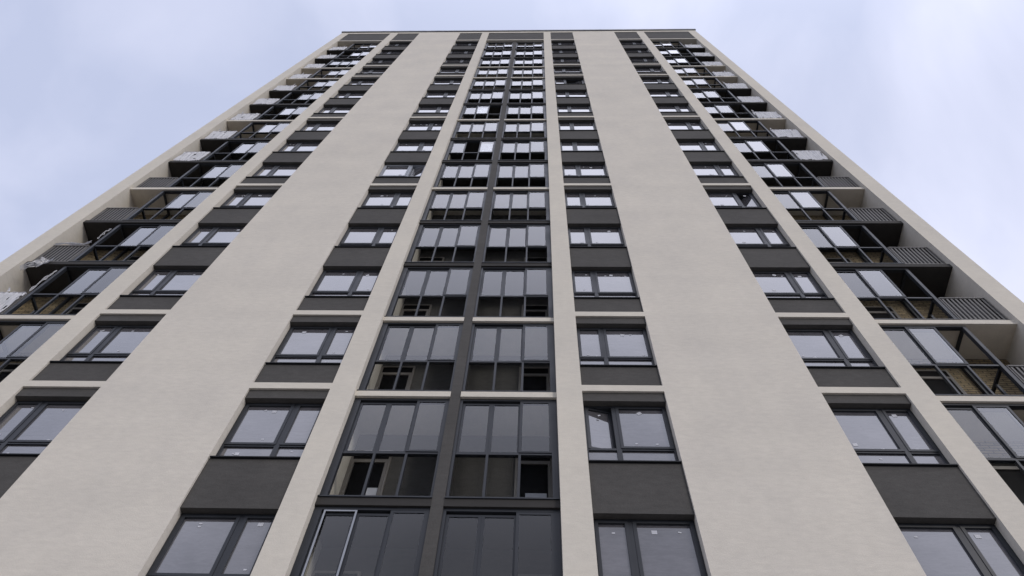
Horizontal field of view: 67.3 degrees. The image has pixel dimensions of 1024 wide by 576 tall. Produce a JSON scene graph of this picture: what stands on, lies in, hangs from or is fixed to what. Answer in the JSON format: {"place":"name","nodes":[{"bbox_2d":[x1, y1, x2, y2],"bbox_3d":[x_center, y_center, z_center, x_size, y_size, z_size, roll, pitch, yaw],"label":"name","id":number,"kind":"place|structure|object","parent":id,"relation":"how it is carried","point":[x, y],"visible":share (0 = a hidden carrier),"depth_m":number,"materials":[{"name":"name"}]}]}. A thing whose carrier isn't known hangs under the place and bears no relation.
{"place":"outdoors","nodes":[
{"label":"outdoors","id":0,"kind":"place"},
{"bbox_2d":[0,29,1023,575],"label":"tower block","id":1,"kind":"structure","parent":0,"point":[542,303],"depth_m":16.91,"materials":[{"name":"concrete"}]},
{"bbox_2d":[0,363,21,381],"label":"balcony door","id":2,"kind":"structure","parent":1,"relation":"in","point":[10,367],"depth_m":17.51,"materials":[{"name":"black glass"}]},
{"bbox_2d":[0,287,26,311],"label":"plastic film","id":3,"kind":"object","parent":1,"relation":"attached to","point":[4,296],"visible":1,"depth_m":18.86,"materials":[{"name":"white plastic"}]},
{"bbox_2d":[20,257,48,268],"bbox_3d":[-12.686,-0.641,20.496,0.416,0.735,0.160,12,-64,-4],"label":"torn film","id":4,"kind":"object","parent":1,"relation":"hanging from","point":[31,264],"visible":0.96,"depth_m":20.46,"materials":[{"name":"white plastic"}]},
{"bbox_2d":[0,401,86,456],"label":"window","id":5,"kind":"structure","parent":1,"relation":"in","point":[27,428],"depth_m":14.36,"materials":[{"name":"glass"}]},
{"bbox_2d":[54,241,91,244],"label":"torn film","id":6,"kind":"object","parent":1,"relation":"on","point":[71,243],"visible":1,"depth_m":21.85,"materials":[{"name":"grey plastic"}]},
{"bbox_2d":[66,303,88,313],"bbox_3d":[-10.945,0.919,19.463,1.350,2.270,0.063,0,-63,2],"label":"balcony door","id":7,"kind":"structure","parent":1,"relation":"in","point":[78,307],"depth_m":20.16,"materials":[{"name":"black glass"}]},
{"bbox_2d":[50,325,154,362],"bbox_3d":[-8.812,1.228,16.858,1.590,1.816,0.246,0,-63,2],"label":"window","id":8,"kind":"structure","parent":1,"relation":"in","point":[103,344],"depth_m":16.94,"materials":[{"name":"glass"}]},
{"bbox_2d":[127,256,140,260],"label":"balcony door","id":9,"kind":"structure","parent":1,"relation":"in","point":[133,258],"depth_m":23.06,"materials":[{"name":"black glass"}]},
{"bbox_2d":[120,270,205,296],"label":"window","id":10,"kind":"structure","parent":1,"relation":"in","point":[159,283],"depth_m":19.63,"materials":[{"name":"glass"}]},
{"bbox_2d":[173,151,210,160],"bbox_3d":[-12.223,-5.006,29.390,1.019,1.193,0.171,0,-63,2],"label":"plastic film","id":11,"kind":"object","parent":1,"relation":"attached to","point":[187,156],"visible":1,"depth_m":29.32,"materials":[{"name":"white plastic"}]},
{"bbox_2d":[172,227,243,246],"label":"window","id":12,"kind":"structure","parent":1,"relation":"in","point":[202,236],"depth_m":22.36,"materials":[{"name":"glass"}]},
{"bbox_2d":[146,514,275,575],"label":"window","id":13,"kind":"structure","parent":1,"relation":"in","point":[197,544],"depth_m":11.59,"materials":[{"name":"glass"}]},
{"bbox_2d":[204,129,237,138],"bbox_3d":[-12.131,-6.379,32.091,1.024,1.263,0.196,0,-63,2],"label":"plastic film","id":14,"kind":"object","parent":1,"relation":"attached to","point":[219,134],"visible":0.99,"depth_m":31.99,"materials":[{"name":"white plastic"}]},
{"bbox_2d":[213,193,274,208],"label":"window","id":15,"kind":"structure","parent":1,"relation":"in","point":[237,200],"depth_m":25.04,"materials":[{"name":"glass"}]},
{"bbox_2d":[230,111,260,119],"bbox_3d":[-12.037,-7.735,34.794,1.014,1.299,0.191,0,-63,2],"label":"plastic film","id":16,"kind":"object","parent":1,"relation":"attached to","point":[248,116],"visible":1,"depth_m":34.73,"materials":[{"name":"white plastic"}]},
{"bbox_2d":[253,98,279,103],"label":"plastic film","id":17,"kind":"object","parent":1,"relation":"attached to","point":[266,101],"visible":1,"depth_m":37.42,"materials":[{"name":"white plastic"}]},
{"bbox_2d":[210,403,322,459],"bbox_3d":[-4.373,2.593,14.030,1.590,1.816,0.246,0,-63,2],"label":"window","id":18,"kind":"structure","parent":1,"relation":"in","point":[261,430],"depth_m":14.08,"materials":[{"name":"glass"}]},
{"bbox_2d":[246,165,299,177],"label":"window","id":19,"kind":"structure","parent":1,"relation":"in","point":[266,171],"depth_m":27.80,"materials":[{"name":"glass"}]},
{"bbox_2d":[273,84,296,89],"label":"plastic film","id":20,"kind":"object","parent":1,"relation":"attached to","point":[284,87],"visible":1,"depth_m":40.17,"materials":[{"name":"white plastic"}]},
{"bbox_2d":[273,142,320,152],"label":"window","id":21,"kind":"structure","parent":1,"relation":"in","point":[290,147],"depth_m":30.50,"materials":[{"name":"glass"}]},
{"bbox_2d":[290,72,311,77],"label":"plastic film","id":22,"kind":"object","parent":1,"relation":"attached to","point":[302,75],"visible":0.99,"depth_m":42.76,"materials":[{"name":"white plastic"}]},
{"bbox_2d":[265,327,355,364],"bbox_3d":[-4.280,1.245,16.709,1.590,1.816,0.246,0,-63,2],"label":"window","id":23,"kind":"structure","parent":1,"relation":"in","point":[300,345],"depth_m":16.78,"materials":[{"name":"glass"}]},
{"bbox_2d":[304,64,324,67],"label":"plastic film","id":24,"kind":"object","parent":1,"relation":"attached to","point":[314,65],"visible":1,"depth_m":45.42,"materials":[{"name":"white plastic"}]},
{"bbox_2d":[295,123,337,131],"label":"window","id":25,"kind":"structure","parent":1,"relation":"in","point":[309,127],"depth_m":33.19,"materials":[{"name":"glass"}]},
{"bbox_2d":[318,54,335,57],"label":"plastic film","id":26,"kind":"object","parent":1,"relation":"attached to","point":[327,56],"visible":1,"depth_m":48.11,"materials":[{"name":"white plastic"}]},
{"bbox_2d":[314,107,352,113],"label":"window","id":27,"kind":"structure","parent":1,"relation":"in","point":[325,110],"depth_m":35.89,"materials":[{"name":"glass"}]},
{"bbox_2d":[311,571,360,575],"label":"balcony door","id":28,"kind":"structure","parent":1,"relation":"in","point":[315,573],"depth_m":12.11,"materials":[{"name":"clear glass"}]},
{"bbox_2d":[329,45,346,49],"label":"plastic film","id":29,"kind":"object","parent":1,"relation":"attached to","point":[337,48],"visible":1,"depth_m":50.70,"materials":[{"name":"white plastic"}]},
{"bbox_2d":[305,270,380,297],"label":"window","id":30,"kind":"structure","parent":1,"relation":"in","point":[331,283],"depth_m":19.50,"materials":[{"name":"glass"}]},
{"bbox_2d":[330,93,364,98],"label":"window","id":31,"kind":"structure","parent":1,"relation":"in","point":[340,95],"depth_m":38.51,"materials":[{"name":"glass"}]},
{"bbox_2d":[347,80,376,84],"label":"window","id":32,"kind":"structure","parent":1,"relation":"in","point":[364,82],"depth_m":41.42,"materials":[{"name":"glass"}]},
{"bbox_2d":[339,450,392,494],"bbox_3d":[-2.705,3.646,13.829,0.767,2.270,0.063,0,-63,2],"label":"balcony door","id":33,"kind":"structure","parent":1,"relation":"in","point":[357,470],"depth_m":14.19,"materials":[{"name":"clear glass"}]},
{"bbox_2d":[334,227,398,247],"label":"window","id":34,"kind":"structure","parent":1,"relation":"in","point":[354,237],"depth_m":22.20,"materials":[{"name":"glass"}]},
{"bbox_2d":[356,70,385,73],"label":"window","id":35,"kind":"structure","parent":1,"relation":"in","point":[363,71],"depth_m":43.89,"materials":[{"name":"glass"}]},
{"bbox_2d":[367,60,394,63],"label":"window","id":36,"kind":"structure","parent":1,"relation":"in","point":[373,61],"depth_m":46.62,"materials":[{"name":"glass"}]},
{"bbox_2d":[357,193,413,208],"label":"window","id":37,"kind":"structure","parent":1,"relation":"in","point":[373,200],"depth_m":24.89,"materials":[{"name":"glass"}]},
{"bbox_2d":[376,51,402,54],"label":"window","id":38,"kind":"structure","parent":1,"relation":"in","point":[392,52],"depth_m":49.34,"materials":[{"name":"glass"}]},
{"bbox_2d":[374,366,415,389],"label":"window","id":39,"kind":"structure","parent":1,"relation":"in","point":[387,374],"depth_m":17.08,"materials":[{"name":"black glass"}]},
{"bbox_2d":[385,44,408,46],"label":"window","id":40,"kind":"structure","parent":1,"relation":"in","point":[390,45],"depth_m":52.06,"materials":[{"name":"glass"}]},
{"bbox_2d":[375,165,425,177],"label":"window","id":41,"kind":"structure","parent":1,"relation":"in","point":[388,171],"depth_m":27.67,"materials":[{"name":"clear glass"}]},
{"bbox_2d":[390,142,434,151],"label":"window","id":42,"kind":"structure","parent":1,"relation":"in","point":[401,146],"depth_m":30.35,"materials":[{"name":"glass"}]},
{"bbox_2d":[399,304,431,315],"bbox_3d":[-2.519,0.952,19.186,0.767,2.270,0.063,0,-63,2],"label":"balcony door","id":43,"kind":"structure","parent":1,"relation":"in","point":[407,309],"depth_m":19.92,"materials":[{"name":"black glass"}]},
{"bbox_2d":[403,123,443,130],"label":"window","id":44,"kind":"structure","parent":1,"relation":"in","point":[412,126],"depth_m":33.04,"materials":[{"name":"glass"}]},
{"bbox_2d":[417,257,444,261],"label":"balcony door","id":45,"kind":"structure","parent":1,"relation":"in","point":[421,259],"depth_m":22.75,"materials":[{"name":"black glass"}]},
{"bbox_2d":[413,106,450,113],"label":"window","id":46,"kind":"structure","parent":1,"relation":"in","point":[443,109],"depth_m":35.72,"materials":[{"name":"glass"}]},
{"bbox_2d":[422,92,456,97],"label":"window","id":47,"kind":"structure","parent":1,"relation":"in","point":[430,94],"depth_m":38.48,"materials":[{"name":"glass"}]},
{"bbox_2d":[430,80,461,84],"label":"window","id":48,"kind":"structure","parent":1,"relation":"in","point":[436,82],"depth_m":41.19,"materials":[{"name":"glass"}]},
{"bbox_2d":[439,69,466,72],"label":"window","id":49,"kind":"structure","parent":1,"relation":"in","point":[442,70],"depth_m":43.90,"materials":[{"name":"glass"}]},
{"bbox_2d":[443,60,470,62],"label":"window","id":50,"kind":"structure","parent":1,"relation":"in","point":[447,61],"depth_m":46.57,"materials":[{"name":"glass"}]},
{"bbox_2d":[448,51,473,53],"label":"window","id":51,"kind":"structure","parent":1,"relation":"in","point":[452,52],"depth_m":49.34,"materials":[{"name":"glass"}]},
{"bbox_2d":[453,43,477,45],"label":"window","id":52,"kind":"structure","parent":1,"relation":"in","point":[457,44],"depth_m":52.09,"materials":[{"name":"glass"}]},
{"bbox_2d":[511,574,551,575],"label":"balcony door","id":53,"kind":"structure","parent":1,"relation":"in","point":[511,574],"depth_m":12.04,"materials":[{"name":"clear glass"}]},
{"bbox_2d":[514,451,552,497],"bbox_3d":[0.387,3.658,13.727,0.700,2.270,0.063,0,-63,2],"label":"balcony door","id":54,"kind":"structure","parent":1,"relation":"in","point":[534,482],"depth_m":14.07,"materials":[{"name":"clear glass"}]},
{"bbox_2d":[518,367,549,390],"bbox_3d":[0.480,2.311,16.406,0.700,2.270,0.063,0,-63,2],"label":"balcony door","id":55,"kind":"structure","parent":1,"relation":"in","point":[535,378],"depth_m":16.98,"materials":[{"name":"black glass"}]},
{"bbox_2d":[521,305,548,316],"bbox_3d":[0.573,0.963,19.085,0.700,2.270,0.063,0,-63,2],"label":"balcony door","id":56,"kind":"structure","parent":1,"relation":"in","point":[531,310],"depth_m":19.76,"materials":[{"name":"black glass"}]},
{"bbox_2d":[524,257,546,261],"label":"balcony door","id":57,"kind":"structure","parent":1,"relation":"in","point":[529,259],"depth_m":22.66,"materials":[{"name":"black glass"}]},
{"bbox_2d":[551,43,574,45],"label":"window","id":58,"kind":"structure","parent":1,"relation":"in","point":[552,44],"depth_m":51.72,"materials":[{"name":"glass"}]},
{"bbox_2d":[552,50,576,53],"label":"window","id":59,"kind":"structure","parent":1,"relation":"in","point":[553,51],"depth_m":49.08,"materials":[{"name":"glass"}]},
{"bbox_2d":[553,59,579,62],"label":"window","id":60,"kind":"structure","parent":1,"relation":"in","point":[554,60],"depth_m":46.24,"materials":[{"name":"glass"}]},
{"bbox_2d":[554,69,581,72],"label":"window","id":61,"kind":"structure","parent":1,"relation":"in","point":[555,70],"depth_m":43.53,"materials":[{"name":"glass"}]},
{"bbox_2d":[555,79,584,83],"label":"window","id":62,"kind":"structure","parent":1,"relation":"in","point":[559,81],"depth_m":41.11,"materials":[{"name":"glass"}]},
{"bbox_2d":[556,92,588,97],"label":"window","id":63,"kind":"structure","parent":1,"relation":"in","point":[558,94],"depth_m":38.15,"materials":[{"name":"glass"}]},
{"bbox_2d":[557,106,592,112],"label":"window","id":64,"kind":"structure","parent":1,"relation":"in","point":[560,109],"depth_m":35.55,"materials":[{"name":"glass"}]},
{"bbox_2d":[558,122,596,130],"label":"window","id":65,"kind":"structure","parent":1,"relation":"in","point":[563,126],"depth_m":32.87,"materials":[{"name":"glass"}]},
{"bbox_2d":[560,142,601,151],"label":"window","id":66,"kind":"structure","parent":1,"relation":"in","point":[565,146],"depth_m":30.11,"materials":[{"name":"glass"}]},
{"bbox_2d":[562,165,608,177],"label":"window","id":67,"kind":"structure","parent":1,"relation":"in","point":[569,171],"depth_m":27.40,"materials":[{"name":"glass"}]},
{"bbox_2d":[565,193,616,208],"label":"window","id":68,"kind":"structure","parent":1,"relation":"in","point":[572,200],"depth_m":24.68,"materials":[{"name":"glass"}]},
{"bbox_2d":[568,227,626,247],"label":"window","id":69,"kind":"structure","parent":1,"relation":"in","point":[579,237],"depth_m":22.02,"materials":[{"name":"glass"}]},
{"bbox_2d":[571,271,639,298],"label":"window","id":70,"kind":"structure","parent":1,"relation":"in","point":[586,284],"depth_m":19.28,"materials":[{"name":"glass"}]},
{"bbox_2d":[576,328,656,366],"bbox_3d":[2.193,1.271,16.496,1.590,1.816,0.246,0,-63,2],"label":"window","id":71,"kind":"structure","parent":1,"relation":"in","point":[597,347],"depth_m":16.58,"materials":[{"name":"glass"}]},
{"bbox_2d":[583,406,681,463],"bbox_3d":[2.100,2.653,13.835,1.590,1.816,0.326,0,-63,2],"label":"window","id":72,"kind":"structure","parent":1,"relation":"in","point":[622,434],"depth_m":13.89,"materials":[{"name":"glass"}]},
{"bbox_2d":[620,42,644,44],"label":"window","id":73,"kind":"structure","parent":1,"relation":"in","point":[622,43],"depth_m":51.70,"materials":[{"name":"glass"}]},
{"bbox_2d":[625,50,650,52],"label":"window","id":74,"kind":"structure","parent":1,"relation":"in","point":[627,51],"depth_m":48.96,"materials":[{"name":"glass"}]},
{"bbox_2d":[630,58,657,61],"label":"window","id":75,"kind":"structure","parent":1,"relation":"in","point":[649,59],"depth_m":46.21,"materials":[{"name":"glass"}]},
{"bbox_2d":[593,519,707,575],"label":"window","id":76,"kind":"structure","parent":1,"relation":"in","point":[629,547],"depth_m":11.44,"materials":[{"name":"glass"}]},
{"bbox_2d":[635,68,665,71],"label":"window","id":77,"kind":"structure","parent":1,"relation":"in","point":[637,69],"depth_m":43.52,"materials":[{"name":"glass"}]},
{"bbox_2d":[641,79,673,83],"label":"window","id":78,"kind":"structure","parent":1,"relation":"in","point":[646,81],"depth_m":40.83,"materials":[{"name":"glass"}]},
{"bbox_2d":[648,91,683,96],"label":"window","id":79,"kind":"structure","parent":1,"relation":"in","point":[653,93],"depth_m":38.12,"materials":[{"name":"glass"}]},
{"bbox_2d":[657,106,694,112],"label":"window","id":80,"kind":"structure","parent":1,"relation":"in","point":[663,109],"depth_m":35.34,"materials":[{"name":"glass"}]},
{"bbox_2d":[666,122,708,130],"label":"window","id":81,"kind":"structure","parent":1,"relation":"in","point":[674,126],"depth_m":32.67,"materials":[{"name":"glass"}]},
{"bbox_2d":[685,43,702,47],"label":"plastic film","id":82,"kind":"object","parent":1,"relation":"attached to","point":[693,46],"visible":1,"depth_m":49.93,"materials":[{"name":"white plastic"}]},
{"bbox_2d":[678,141,723,151],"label":"window","id":83,"kind":"structure","parent":1,"relation":"in","point":[706,146],"depth_m":29.92,"materials":[{"name":"glass"}]},
{"bbox_2d":[693,53,711,55],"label":"plastic film","id":84,"kind":"object","parent":1,"relation":"attached to","point":[702,54],"visible":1,"depth_m":47.27,"materials":[{"name":"white plastic"}]},
{"bbox_2d":[702,62,722,65],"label":"plastic film","id":85,"kind":"object","parent":1,"relation":"attached to","point":[712,63],"visible":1,"depth_m":44.62,"materials":[{"name":"white plastic"}]},
{"bbox_2d":[691,165,743,176],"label":"window","id":86,"kind":"structure","parent":1,"relation":"in","point":[700,170],"depth_m":27.26,"materials":[{"name":"glass"}]},
{"bbox_2d":[712,70,734,75],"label":"plastic film","id":87,"kind":"object","parent":1,"relation":"attached to","point":[724,73],"visible":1,"depth_m":41.95,"materials":[{"name":"white plastic"}]},
{"bbox_2d":[722,81,747,87],"bbox_3d":[11.432,-10.338,39.374,1.111,1.299,0.199,0,-63,2],"label":"plastic film","id":88,"kind":"object","parent":1,"relation":"attached to","point":[735,85],"visible":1,"depth_m":39.30,"materials":[{"name":"white plastic"}]},
{"bbox_2d":[707,193,766,208],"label":"window","id":89,"kind":"structure","parent":1,"relation":"in","point":[719,200],"depth_m":24.61,"materials":[{"name":"glass"}]},
{"bbox_2d":[737,96,763,101],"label":"plastic film","id":90,"kind":"object","parent":1,"relation":"attached to","point":[750,99],"visible":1,"depth_m":36.62,"materials":[{"name":"white plastic"}]},
{"bbox_2d":[726,227,795,248],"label":"window","id":91,"kind":"structure","parent":1,"relation":"in","point":[744,237],"depth_m":21.84,"materials":[{"name":"glass"}]},
{"bbox_2d":[752,110,781,117],"bbox_3d":[11.259,-7.636,34.008,1.088,1.258,0.194,0,-63,2],"label":"plastic film","id":92,"kind":"object","parent":1,"relation":"attached to","point":[767,114],"visible":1,"depth_m":33.93,"materials":[{"name":"white plastic"}]},
{"bbox_2d":[770,128,802,136],"bbox_3d":[11.176,-6.278,31.304,1.066,1.214,0.196,0,-63,2],"label":"plastic film","id":93,"kind":"object","parent":1,"relation":"attached to","point":[786,132],"visible":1,"depth_m":31.34,"materials":[{"name":"white plastic"}]},
{"bbox_2d":[752,271,833,299],"bbox_3d":[6.844,-0.059,19.025,1.590,1.816,0.246,0,-63,2],"label":"window","id":94,"kind":"structure","parent":1,"relation":"in","point":[786,285],"depth_m":19.12,"materials":[{"name":"glass"}]},
{"bbox_2d":[791,150,827,159],"bbox_3d":[11.086,-4.910,28.624,1.054,1.196,0.161,0,-63,2],"label":"plastic film","id":95,"kind":"object","parent":1,"relation":"attached to","point":[809,154],"visible":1,"depth_m":28.59,"materials":[{"name":"white plastic"}]},
{"bbox_2d":[785,329,884,368],"bbox_3d":[6.750,1.288,16.347,1.590,1.816,0.246,0,-63,2],"label":"window","id":96,"kind":"structure","parent":1,"relation":"in","point":[817,348],"depth_m":16.42,"materials":[{"name":"glass"}]},
{"bbox_2d":[826,258,852,262],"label":"balcony door","id":97,"kind":"structure","parent":1,"relation":"in","point":[831,260],"depth_m":22.37,"materials":[{"name":"black glass"}]},
{"bbox_2d":[864,306,900,317],"bbox_3d":[9.044,0.996,18.807,1.350,2.270,0.063,0,-63,2],"label":"balcony door","id":98,"kind":"structure","parent":1,"relation":"in","point":[875,311],"depth_m":19.50,"materials":[{"name":"black glass"}]},
{"bbox_2d":[830,408,957,466],"bbox_3d":[6.657,2.635,13.668,1.590,1.816,0.246,0,-63,2],"label":"window","id":99,"kind":"structure","parent":1,"relation":"in","point":[879,437],"depth_m":13.70,"materials":[{"name":"glass"}]},
{"bbox_2d":[915,370,966,393],"bbox_3d":[8.950,2.343,16.128,1.350,2.270,0.063,0,-63,2],"label":"balcony door","id":100,"kind":"structure","parent":1,"relation":"in","point":[933,380],"depth_m":16.70,"materials":[{"name":"black glass"}]},
{"bbox_2d":[897,523,1023,575],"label":"window","id":101,"kind":"structure","parent":1,"relation":"in","point":[940,549],"depth_m":11.34,"materials":[{"name":"glass"}]},
{"bbox_2d":[990,457,1023,503],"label":"balcony door","id":102,"kind":"structure","parent":1,"relation":"in","point":[1011,474],"depth_m":13.97,"materials":[{"name":"black glass"}]},
{"bbox_2d":[0,0,1023,302],"label":"sky","id":103,"kind":"structure","parent":0,"point":[926,97],"materials":[{"name":"blue"}]}
]}

